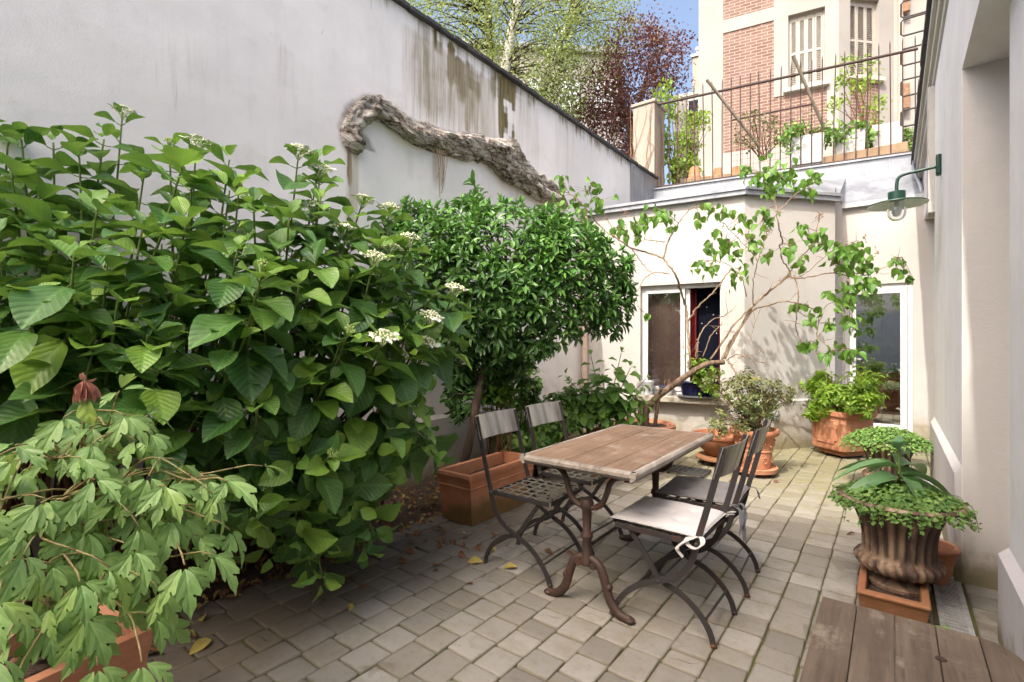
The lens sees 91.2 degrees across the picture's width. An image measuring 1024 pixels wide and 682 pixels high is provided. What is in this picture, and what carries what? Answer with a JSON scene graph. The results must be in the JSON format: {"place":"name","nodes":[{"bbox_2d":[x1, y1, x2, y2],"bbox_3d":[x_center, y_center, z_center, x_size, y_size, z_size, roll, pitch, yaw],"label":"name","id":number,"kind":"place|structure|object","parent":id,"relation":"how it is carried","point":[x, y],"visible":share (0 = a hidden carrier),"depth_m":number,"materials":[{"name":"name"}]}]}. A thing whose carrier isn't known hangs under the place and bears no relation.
{"place":"outdoors","nodes":[
{"label":"outdoors","id":0,"kind":"place"},
{"bbox_2d":[25,434,585,620],"bbox_3d":[-1.053,1.290,3.751,0.766,0.081,7.900,0,0,37],"label":"planting bed","id":1,"kind":"object","parent":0,"point":[251,573],"visible":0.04,"depth_m":3.51,"materials":[{"name":"soil"}]},
{"bbox_2d":[0,102,297,605],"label":"hydrangea shrub","id":2,"kind":"object","parent":1,"relation":"on","point":[51,355],"visible":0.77,"depth_m":1.92,"materials":[{"name":"green plant"}]},
{"bbox_2d":[189,143,475,601],"bbox_3d":[-1.012,0.139,2.850,1.616,2.335,1.833,0,0,37],"label":"hydrangea shrub","id":3,"kind":"object","parent":1,"relation":"on","point":[319,452],"visible":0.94,"depth_m":2.30,"materials":[{"name":"green plant"}]},
{"bbox_2d":[482,354,496,454],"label":"garden plant","id":4,"kind":"object","parent":1,"relation":"on","point":[492,388],"visible":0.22,"depth_m":4.34,"materials":[{"name":"green plant"}]},
{"bbox_2d":[369,169,638,462],"bbox_3d":[-0.117,-0.049,4.335,2.439,2.717,1.422,0,0,4],"label":"evergreen tree","id":5,"kind":"object","parent":1,"relation":"on","point":[519,287],"visible":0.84,"depth_m":3.90,"materials":[{"name":"green plant"}]},
{"bbox_2d":[487,413,526,450],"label":"shrub","id":6,"kind":"object","parent":1,"relation":"on","point":[506,433],"visible":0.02,"depth_m":4.75,"materials":[{"name":"green plant"}]},
{"bbox_2d":[504,368,544,451],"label":"shrub","id":7,"kind":"object","parent":1,"relation":"on","point":[523,398],"visible":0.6,"depth_m":5.24,"materials":[{"name":"green plant"}]},
{"bbox_2d":[491,383,598,477],"bbox_3d":[0.362,0.854,4.734,1.166,0.900,0.638,0,0,-38],"label":"evergreen shrub","id":8,"kind":"object","parent":1,"relation":"on","point":[548,434],"visible":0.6,"depth_m":4.57,"materials":[{"name":"green plant"}]},
{"bbox_2d":[406,0,698,184],"label":"sky","id":9,"kind":"structure","parent":0,"point":[682,12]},
{"bbox_2d":[146,439,999,681],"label":"paving","id":10,"kind":"structure","parent":0,"point":[351,651],"depth_m":2.49,"materials":[{"name":"stone"}]},
{"bbox_2d":[1,602,152,681],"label":"square pot","id":11,"kind":"object","parent":10,"relation":"on","point":[127,660],"visible":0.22,"depth_m":1.51,"materials":[{"name":"ceramic"}]},
{"bbox_2d":[0,373,292,681],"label":"tree peony","id":12,"kind":"object","parent":11,"relation":"in","point":[72,627],"visible":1,"depth_m":1.25,"materials":[{"name":"green plant"}]},
{"bbox_2d":[149,646,157,651],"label":"fallen leaf","id":13,"kind":"object","parent":10,"relation":"on","point":[153,649],"visible":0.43,"depth_m":2.11,"materials":[{"name":"brown plant"}]},
{"bbox_2d":[189,638,210,654],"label":"fallen leaf","id":14,"kind":"object","parent":10,"relation":"on","point":[199,644],"visible":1,"depth_m":2.15,"materials":[{"name":"yellow plant"}]},
{"bbox_2d":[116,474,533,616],"bbox_3d":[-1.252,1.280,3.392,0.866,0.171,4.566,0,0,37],"label":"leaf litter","id":15,"kind":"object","parent":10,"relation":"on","point":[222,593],"visible":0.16,"depth_m":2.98,"materials":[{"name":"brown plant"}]},
{"bbox_2d":[348,603,354,611],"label":"fallen leaf","id":16,"kind":"object","parent":10,"relation":"on","point":[351,605],"visible":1,"depth_m":2.48,"materials":[{"name":"yellow plant"}]},
{"bbox_2d":[397,557,406,563],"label":"fallen leaf","id":17,"kind":"object","parent":10,"relation":"on","point":[401,559],"visible":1,"depth_m":2.97,"materials":[{"name":"brown plant"}]},
{"bbox_2d":[406,548,414,554],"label":"fallen leaf","id":18,"kind":"object","parent":10,"relation":"on","point":[410,551],"visible":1,"depth_m":3.12,"materials":[{"name":"brown plant"}]},
{"bbox_2d":[414,530,421,535],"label":"fallen leaf","id":19,"kind":"object","parent":10,"relation":"on","point":[417,532],"visible":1,"depth_m":3.41,"materials":[{"name":"brown plant"}]},
{"bbox_2d":[439,537,445,542],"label":"fallen leaf","id":20,"kind":"object","parent":10,"relation":"on","point":[441,539],"visible":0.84,"depth_m":3.30,"materials":[{"name":"brown plant"}]},
{"bbox_2d":[458,550,465,558],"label":"fallen leaf","id":21,"kind":"object","parent":10,"relation":"on","point":[461,554],"visible":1,"depth_m":3.06,"materials":[{"name":"brown plant"}]},
{"bbox_2d":[468,556,482,563],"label":"fallen leaf","id":22,"kind":"object","parent":10,"relation":"on","point":[474,559],"visible":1,"depth_m":2.98,"materials":[{"name":"yellow plant"}]},
{"bbox_2d":[436,450,533,526],"bbox_3d":[-0.184,1.135,3.932,0.340,0.370,0.824,0,0,37],"label":"trough planter","id":23,"kind":"object","parent":10,"relation":"on","point":[464,494],"visible":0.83,"depth_m":3.70,"materials":[{"name":"ceramic"}]},
{"bbox_2d":[483,358,520,451],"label":"slender plant","id":24,"kind":"object","parent":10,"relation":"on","point":[504,393],"visible":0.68,"depth_m":4.29,"materials":[{"name":"green plant"}]},
{"bbox_2d":[503,562,516,567],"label":"fallen leaf","id":25,"kind":"object","parent":10,"relation":"on","point":[509,565],"visible":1,"depth_m":2.91,"materials":[{"name":"yellow plant"}]},
{"bbox_2d":[475,408,581,587],"bbox_3d":[0.102,0.885,2.998,0.562,0.880,0.414,0,0,36],"label":"folding chair","id":26,"kind":"object","parent":10,"relation":"on","point":[492,423],"visible":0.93,"depth_m":2.97,"materials":[{"name":"metal"}]},
{"bbox_2d":[525,401,623,554],"bbox_3d":[0.415,0.885,3.410,0.562,0.880,0.414,0,0,40],"label":"folding chair","id":27,"kind":"object","parent":10,"relation":"on","point":[542,413],"visible":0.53,"depth_m":3.41,"materials":[{"name":"metal"}]},
{"bbox_2d":[586,427,609,480],"bbox_3d":[0.905,1.093,4.860,0.368,0.455,0.368,0,0,37],"label":"flower pot","id":28,"kind":"object","parent":10,"relation":"on","point":[594,430],"visible":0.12,"depth_m":4.85,"materials":[{"name":"ceramic"}]},
{"bbox_2d":[558,347,655,432],"bbox_3d":[0.909,0.495,4.800,0.937,0.884,0.509,0,0,9],"label":"hydrangea plant","id":29,"kind":"object","parent":28,"relation":"in","point":[610,403],"visible":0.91,"depth_m":4.73,"materials":[{"name":"green plant"}]},
{"bbox_2d":[519,424,713,624],"bbox_3d":[0.648,0.952,2.841,0.635,0.749,1.197,0,0,37],"label":"garden table","id":30,"kind":"object","parent":10,"relation":"on","point":[630,454],"visible":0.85,"depth_m":2.54,"materials":[{"name":"brown wood"}]},
{"bbox_2d":[609,433,748,648],"bbox_3d":[0.812,0.885,2.409,0.562,0.880,0.414,0,0,38],"label":"folding chair","id":31,"kind":"object","parent":10,"relation":"on","point":[729,459],"visible":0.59,"depth_m":2.30,"materials":[{"name":"metal"}]},
{"bbox_2d":[611,496,735,557],"bbox_3d":[0.774,0.877,2.417,0.467,0.107,0.482,0,0,38],"label":"seat cushion","id":32,"kind":"object","parent":31,"relation":"on","point":[682,518],"visible":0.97,"depth_m":2.38,"materials":[{"name":"white fabric"}]},
{"bbox_2d":[667,464,710,477],"bbox_3d":[1.763,1.303,5.015,0.382,0.034,0.258,0,0,35],"label":"drain grate","id":33,"kind":"object","parent":10,"relation":"on","point":[693,471],"visible":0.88,"depth_m":4.98,"materials":[{"name":"grey metal"}]},
{"bbox_2d":[696,451,716,463],"bbox_3d":[2.226,1.273,5.380,0.480,0.094,0.480,0,0,37],"label":"saucer","id":34,"kind":"object","parent":10,"relation":"on","point":[703,456],"visible":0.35,"depth_m":5.32,"materials":[{"name":"ceramic"}]},
{"bbox_2d":[691,429,734,456],"bbox_3d":[2.226,1.107,5.380,0.580,0.236,0.580,0,0,37],"label":"shallow bowl","id":35,"kind":"object","parent":34,"relation":"on","point":[711,448],"visible":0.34,"depth_m":5.23,"materials":[{"name":"ceramic"}]},
{"bbox_2d":[657,419,770,597],"bbox_3d":[1.142,0.885,2.833,0.562,0.880,0.414,0,0,34],"label":"folding chair","id":36,"kind":"object","parent":10,"relation":"on","point":[757,441],"visible":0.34,"depth_m":2.65,"materials":[{"name":"metal"}]},
{"bbox_2d":[655,475,760,540],"bbox_3d":[1.116,0.922,2.849,0.480,0.196,0.446,0,0,34],"label":"seat cushion","id":37,"kind":"object","parent":36,"relation":"on","point":[697,488],"visible":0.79,"depth_m":2.79,"materials":[{"name":"white fabric"}]},
{"bbox_2d":[740,464,777,477],"bbox_3d":[2.400,1.275,4.970,0.424,0.090,0.424,0,0,37],"label":"saucer","id":38,"kind":"object","parent":10,"relation":"on","point":[772,470],"visible":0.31,"depth_m":4.78,"materials":[{"name":"ceramic"}]},
{"bbox_2d":[730,425,779,469],"bbox_3d":[2.400,1.052,4.970,0.452,0.380,0.452,0,0,37],"label":"relief pot","id":39,"kind":"object","parent":38,"relation":"on","point":[766,458],"visible":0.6,"depth_m":4.83,"materials":[{"name":"ceramic"}]},
{"bbox_2d":[700,366,803,442],"bbox_3d":[2.344,0.620,4.887,0.967,0.734,0.625,0,0,15],"label":"potted shrub","id":40,"kind":"object","parent":39,"relation":"in","point":[754,412],"visible":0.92,"depth_m":4.84,"materials":[{"name":"green plant"}]},
{"bbox_2d":[812,406,877,457],"bbox_3d":[3.817,1.055,5.803,0.519,0.530,0.519,0,0,-15],"label":"square planter","id":41,"kind":"object","parent":10,"relation":"on","point":[831,430],"visible":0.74,"depth_m":5.62,"materials":[{"name":"ceramic"}]},
{"bbox_2d":[798,365,889,421],"bbox_3d":[3.791,0.619,5.741,0.752,0.687,0.876,0,0,-36],"label":"mexican orange shrub","id":42,"kind":"object","parent":41,"relation":"in","point":[850,399],"visible":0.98,"depth_m":5.67,"materials":[{"name":"green plant"}]},
{"bbox_2d":[852,435,925,480],"bbox_3d":[3.333,1.097,4.450,0.526,0.445,0.526,0,0,31],"label":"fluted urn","id":43,"kind":"object","parent":10,"relation":"on","point":[885,455],"visible":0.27,"depth_m":4.33,"materials":[{"name":"ceramic"}]},
{"bbox_2d":[839,425,933,458],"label":"trailing plant","id":44,"kind":"object","parent":43,"relation":"in","point":[880,434],"visible":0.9,"depth_m":4.34,"materials":[{"name":"green plant"}]},
{"bbox_2d":[857,564,931,623],"bbox_3d":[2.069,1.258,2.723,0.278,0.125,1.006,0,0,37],"label":"saucer","id":45,"kind":"object","parent":10,"relation":"on","point":[875,597],"visible":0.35,"depth_m":2.36,"materials":[{"name":"ceramic"}]},
{"bbox_2d":[836,484,967,596],"bbox_3d":[1.971,1.017,2.559,0.532,0.450,0.532,0,0,31],"label":"fluted urn","id":46,"kind":"object","parent":45,"relation":"on","point":[891,557],"visible":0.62,"depth_m":2.44,"materials":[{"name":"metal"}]},
{"bbox_2d":[830,435,949,505],"bbox_3d":[2.000,0.687,2.623,0.632,0.378,0.403,0,0,-12],"label":"broad leaf plant","id":47,"kind":"object","parent":46,"relation":"in","point":[910,478],"visible":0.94,"depth_m":2.60,"materials":[{"name":"green plant"}]},
{"bbox_2d":[827,479,981,538],"bbox_3d":[1.972,0.820,2.557,0.628,0.217,0.628,0,0,37],"label":"trailing plant","id":48,"kind":"object","parent":46,"relation":"in","point":[888,493],"visible":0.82,"depth_m":2.41,"materials":[{"name":"green plant"}]},
{"bbox_2d":[799,597,1023,681],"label":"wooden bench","id":49,"kind":"object","parent":10,"relation":"on","point":[849,642],"visible":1,"depth_m":1.40,"materials":[{"name":"brown wood"}]},
{"bbox_2d":[930,539,960,585],"bbox_3d":[2.327,1.220,2.778,0.244,0.200,0.244,0,0,37],"label":"flower pot","id":50,"kind":"object","parent":10,"relation":"on","point":[948,553],"visible":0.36,"depth_m":2.70,"materials":[{"name":"ceramic"}]},
{"bbox_2d":[933,577,975,635],"bbox_3d":[1.675,1.346,1.817,0.120,0.060,2.520,0,0,37],"label":"drain channel","id":51,"kind":"object","parent":10,"relation":"in","point":[952,609],"visible":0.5,"depth_m":2.48,"materials":[{"name":"grey metal"}]},
{"bbox_2d":[911,0,1023,660],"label":"town house","id":52,"kind":"structure","parent":10,"relation":"on","point":[969,120],"depth_m":2.68,"materials":[{"name":"paint"}]},
{"bbox_2d":[866,154,941,220],"bbox_3d":[3.126,-1.210,4.059,0.430,0.479,0.406,0,0,-4],"label":"wall lamp","id":53,"kind":"object","parent":52,"relation":"attached to","point":[897,202],"visible":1,"depth_m":4.03,"materials":[{"name":"green metal"}]},
{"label":"terrace","id":54,"kind":"structure","parent":0,"visible":0},
{"bbox_2d":[631,98,665,187],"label":"wall pier","id":55,"kind":"structure","parent":54,"relation":"on","point":[639,109],"depth_m":9.35,"materials":[{"name":"beige paint"}]},
{"bbox_2d":[630,87,664,185],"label":"dry vine","id":56,"kind":"object","parent":55,"relation":"attached to","point":[647,138],"visible":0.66,"depth_m":9.42,"materials":[{"name":"brown plant"}]},
{"bbox_2d":[650,76,704,183],"bbox_3d":[3.252,-4.079,9.817,0.884,2.506,0.961,0,0,37],"label":"climbing plant","id":57,"kind":"object","parent":54,"relation":"on","point":[673,168],"visible":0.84,"depth_m":9.82,"materials":[{"name":"green plant"}]},
{"bbox_2d":[675,107,713,178],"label":"climbing plant","id":58,"kind":"object","parent":54,"relation":"on","point":[699,121],"visible":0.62,"depth_m":10.19,"materials":[{"name":"green plant"}]},
{"bbox_2d":[684,172,739,181],"bbox_3d":[3.768,-2.863,9.210,1.124,0.300,0.260,0,0,22],"label":"edging board","id":59,"kind":"object","parent":54,"relation":"on","point":[705,177],"visible":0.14,"depth_m":9.14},
{"bbox_2d":[688,166,700,177],"bbox_3d":[3.427,-3.138,9.420,0.256,0.245,0.256,0,0,37],"label":"flower pot","id":60,"kind":"object","parent":59,"relation":"on","point":[691,173],"visible":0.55,"depth_m":9.34,"materials":[{"name":"ceramic"}]},
{"bbox_2d":[713,167,720,174],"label":"flower pot","id":61,"kind":"object","parent":59,"relation":"on","point":[716,171],"visible":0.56,"depth_m":9.35,"materials":[{"name":"ceramic"}]},
{"bbox_2d":[732,166,741,172],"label":"flower pot","id":62,"kind":"object","parent":54,"relation":"on","point":[735,169],"visible":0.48,"depth_m":9.35,"materials":[{"name":"ceramic"}]},
{"bbox_2d":[732,98,789,159],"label":"bronze shrub","id":63,"kind":"object","parent":54,"relation":"on","point":[761,135],"visible":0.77,"depth_m":8.84,"materials":[{"name":"brown plant"}]},
{"bbox_2d":[791,132,823,166],"bbox_3d":[4.903,-3.042,8.350,0.480,0.664,0.340,0,0,27],"label":"planter box","id":64,"kind":"object","parent":54,"relation":"on","point":[806,149],"visible":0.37,"depth_m":8.20,"materials":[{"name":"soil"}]},
{"bbox_2d":[775,113,838,155],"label":"trailing plant","id":65,"kind":"object","parent":64,"relation":"in","point":[784,137],"visible":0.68,"depth_m":8.24,"materials":[{"name":"green plant"}]},
{"bbox_2d":[699,0,926,176],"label":"apartment building","id":66,"kind":"structure","parent":54,"relation":"on","point":[743,39],"depth_m":11.88,"materials":[{"name":"paint"}]},
{"bbox_2d":[788,8,824,86],"bbox_3d":[6.926,-6.830,11.813,0.740,1.740,0.078,0,0,27],"label":"window","id":67,"kind":"structure","parent":66,"relation":"in","point":[806,32],"depth_m":11.79,"materials":[{"name":"paint"}]},
{"bbox_2d":[850,0,874,75],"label":"window","id":68,"kind":"structure","parent":66,"relation":"in","point":[862,13],"depth_m":11.65,"materials":[{"name":"paint"}]},
{"bbox_2d":[834,128,865,154],"bbox_3d":[5.513,-3.046,8.200,0.401,0.672,0.340,0,0,27],"label":"planter box","id":69,"kind":"object","parent":54,"relation":"on","point":[839,148],"visible":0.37,"depth_m":8.04,"materials":[{"name":"soil"}]},
{"bbox_2d":[829,113,880,147],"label":"trailing plant","id":70,"kind":"object","parent":69,"relation":"in","point":[861,125],"visible":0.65,"depth_m":8.04,"materials":[{"name":"green plant"}]},
{"bbox_2d":[823,141,907,162],"bbox_3d":[5.602,-2.863,7.975,1.091,0.300,0.270,0,0,37],"label":"edging board","id":71,"kind":"object","parent":54,"relation":"on","point":[896,147],"visible":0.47,"depth_m":7.81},
{"bbox_2d":[871,121,901,147],"bbox_3d":[6.032,-3.084,8.100,0.396,0.749,0.340,0,0,27],"label":"planter box","id":72,"kind":"object","parent":54,"relation":"on","point":[896,132],"visible":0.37,"depth_m":7.95,"materials":[{"name":"soil"}]},
{"bbox_2d":[824,53,891,125],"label":"rose bush","id":73,"kind":"object","parent":72,"relation":"in","point":[851,82],"visible":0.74,"depth_m":8.52,"materials":[{"name":"green plant"}]},
{"bbox_2d":[904,127,913,150],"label":"leafy plant","id":74,"kind":"object","parent":54,"relation":"on","point":[908,135],"visible":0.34,"depth_m":8.26,"materials":[{"name":"green plant"}]},
{"label":"ground","id":75,"kind":"structure","parent":0,"visible":0},
{"bbox_2d":[0,0,658,573],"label":"garden wall","id":76,"kind":"structure","parent":75,"relation":"on","point":[260,82],"depth_m":3.67,"materials":[{"name":"paint"}]},
{"bbox_2d":[340,94,567,208],"bbox_3d":[-0.322,-1.883,5.338,0.410,0.741,3.438,0,0,37],"label":"gnarled trunk","id":77,"kind":"object","parent":76,"relation":"attached to","point":[506,160],"visible":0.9,"depth_m":4.87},
{"bbox_2d":[436,150,446,193],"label":"dry creeper","id":78,"kind":"object","parent":77,"relation":"hanging from","point":[439,168],"visible":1,"depth_m":4.72,"materials":[{"name":"grey plant"}]},
{"bbox_2d":[408,0,536,73],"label":"birch tree","id":79,"kind":"object","parent":75,"relation":"on","point":[465,22],"visible":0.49,"depth_m":12.08,"materials":[{"name":"pale whitish birch bark"},{"name":"leaf"}]},
{"bbox_2d":[462,0,602,116],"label":"birch tree","id":80,"kind":"object","parent":75,"relation":"on","point":[517,14],"visible":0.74,"depth_m":11.69,"materials":[{"name":"green plant"}]},
{"bbox_2d":[462,38,627,149],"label":"apartment building","id":81,"kind":"structure","parent":75,"relation":"on","point":[537,61],"depth_m":27.52,"materials":[{"name":"paint"}]},
{"bbox_2d":[562,81,579,116],"bbox_3d":[3.227,-13.280,27.526,1.000,1.900,0.060,0,0,-6],"label":"window","id":82,"kind":"structure","parent":81,"relation":"in","point":[564,81],"depth_m":27.49,"materials":[{"name":"white"}]},
{"bbox_2d":[595,83,612,117],"bbox_3d":[5.068,-13.280,27.712,1.000,1.900,0.060,0,0,-6],"label":"window","id":83,"kind":"structure","parent":81,"relation":"in","point":[595,83],"depth_m":27.67,"materials":[{"name":"white"}]},
{"bbox_2d":[518,0,659,134],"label":"birch tree","id":84,"kind":"object","parent":75,"relation":"on","point":[604,10],"visible":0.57,"depth_m":12.45,"materials":[{"name":"green plant"}]},
{"bbox_2d":[549,0,697,158],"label":"plum tree","id":85,"kind":"object","parent":75,"relation":"on","point":[618,103],"visible":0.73,"depth_m":13.56,"materials":[{"name":"purple plant"}]},
{"bbox_2d":[672,90,698,182],"bbox_3d":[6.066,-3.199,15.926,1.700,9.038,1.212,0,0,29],"label":"house","id":86,"kind":"structure","parent":75,"relation":"on","point":[690,106],"depth_m":15.66,"materials":[{"name":"white paint"}]},
{"bbox_2d":[687,97,698,123],"bbox_3d":[5.617,-7.123,15.518,0.360,0.750,0.067,0,0,29],"label":"window","id":87,"kind":"structure","parent":86,"relation":"in","point":[690,103],"depth_m":15.50,"materials":[{"name":"white paint"}]},
{"bbox_2d":[691,47,698,90],"bbox_3d":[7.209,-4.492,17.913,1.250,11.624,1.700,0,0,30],"label":"house","id":88,"kind":"structure","parent":75,"relation":"on","point":[695,58],"depth_m":17.45,"materials":[{"name":"beige paint"}]},
{"bbox_2d":[579,152,934,449],"bbox_3d":[4.038,-0.720,7.442,4.491,4.120,4.462,0,0,37],"label":"garden annex","id":89,"kind":"object","parent":75,"relation":"on","point":[894,339],"visible":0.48,"depth_m":6.62,"materials":[{"name":"paint"}]},
{"bbox_2d":[640,380,653,394],"bbox_3d":[1.767,0.612,6.566,0.192,0.178,0.191,0,0,37],"label":"sill pot","id":90,"kind":"object","parent":89,"relation":"on","point":[649,383],"visible":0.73,"depth_m":6.50,"materials":[{"name":"ceramic"}]},
{"bbox_2d":[659,385,672,395],"bbox_3d":[1.995,0.639,6.466,0.188,0.124,0.188,0,0,37],"label":"sill pot","id":91,"kind":"object","parent":89,"relation":"on","point":[669,393],"visible":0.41,"depth_m":6.41,"materials":[{"name":"ceramic"}]},
{"bbox_2d":[649,293,685,386],"bbox_3d":[2.071,-0.030,6.736,0.500,1.300,0.038,0,0,31],"label":"curtain","id":92,"kind":"object","parent":89,"relation":"hanging from","point":[664,338],"visible":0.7,"depth_m":6.75,"materials":[{"name":"brown fabric"}]},
{"bbox_2d":[642,282,720,394],"bbox_3d":[2.174,-0.015,6.477,1.000,1.430,0.128,0,0,31],"label":"window frame","id":93,"kind":"structure","parent":89,"relation":"in","point":[664,289],"depth_m":6.49,"materials":[{"name":"white paint"}]},
{"bbox_2d":[685,290,695,380],"bbox_3d":[2.346,-0.035,6.571,0.143,1.270,0.054,0,0,37],"label":"curtain","id":94,"kind":"object","parent":89,"relation":"hanging from","point":[692,320],"visible":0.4,"depth_m":6.57,"materials":[{"name":"fabric"}]},
{"bbox_2d":[677,394,717,398],"bbox_3d":[2.297,0.689,6.223,0.480,0.025,0.256,0,0,31],"label":"pot tray","id":95,"kind":"object","parent":89,"relation":"on","point":[698,397],"visible":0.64,"depth_m":6.15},
{"bbox_2d":[680,381,715,395],"bbox_3d":[2.297,0.593,6.223,0.430,0.165,0.224,0,0,31],"label":"bonsai pot","id":96,"kind":"object","parent":95,"relation":"on","point":[689,388],"visible":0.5,"depth_m":6.17,"materials":[{"name":"ceramic"}]},
{"bbox_2d":[683,353,735,401],"bbox_3d":[2.309,0.443,5.947,0.406,0.594,0.554,0,0,-35],"label":"bonsai tree","id":97,"kind":"object","parent":96,"relation":"in","point":[699,375],"visible":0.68,"depth_m":5.91,"materials":[{"name":"green plant"}]},
{"bbox_2d":[693,288,719,386],"bbox_3d":[2.547,-0.040,6.519,0.420,1.280,0.040,0,0,30],"label":"curtain","id":98,"kind":"object","parent":89,"relation":"hanging from","point":[707,310],"visible":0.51,"depth_m":6.51,"materials":[{"name":"blue fabric"}]},
{"bbox_2d":[719,319,719,384],"bbox_3d":[2.673,0.160,6.380,0.080,0.880,0.037,0,0,37],"label":"curtain","id":99,"kind":"object","parent":89,"relation":"hanging from","point":[719,343],"visible":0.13,"depth_m":6.40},
{"bbox_2d":[658,36,917,187],"bbox_3d":[4.387,-3.695,8.383,3.812,1.810,0.656,0,0,25],"label":"iron railing","id":100,"kind":"object","parent":89,"relation":"on","point":[800,73],"visible":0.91,"depth_m":8.28,"materials":[{"name":"brown metal"}]},
{"bbox_2d":[732,103,814,166],"bbox_3d":[4.763,-3.721,9.175,1.380,1.106,0.032,0,0,15],"label":"panel","id":101,"kind":"object","parent":100,"relation":"attached to","point":[742,118],"visible":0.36,"depth_m":9.19,"materials":[{"name":"metal"}]},
{"bbox_2d":[850,287,906,429],"bbox_3d":[5.139,0.250,7.047,0.652,1.972,0.100,0,0,37],"label":"door","id":102,"kind":"structure","parent":89,"relation":"in","point":[882,327],"depth_m":7.00,"materials":[{"name":"white paint"}]},
{"bbox_3d":[6.976,-5.430,7.448,1.100,5.500,0.900,0,0,37],"label":"party wall","id":103,"kind":"object","parent":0,"visible":0},
{"bbox_2d":[900,0,925,126],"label":"wall ladder","id":104,"kind":"object","parent":103,"relation":"attached to","point":[913,16],"depth_m":7.62,"materials":[{"name":"metal"}]},
{"bbox_3d":[1.387,1.288,5.320,0.550,0.056,0.550,0,0,37],"label":"plant saucer","id":105,"kind":"object","parent":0,"visible":0},
{"bbox_2d":[613,418,675,429],"bbox_3d":[1.387,1.093,5.320,0.670,0.455,0.670,0,0,37],"label":"bowl pot","id":106,"kind":"object","parent":105,"relation":"on","point":[664,424],"visible":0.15,"depth_m":5.35,"materials":[{"name":"ceramic"}]},
{"bbox_2d":[552,153,914,426],"bbox_3d":[2.174,-0.507,5.154,3.520,2.842,0.520,0,0,7],"label":"lilac tree","id":107,"kind":"object","parent":106,"relation":"in","point":[852,252],"visible":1,"depth_m":5.11,"materials":[{"name":"green plant"}]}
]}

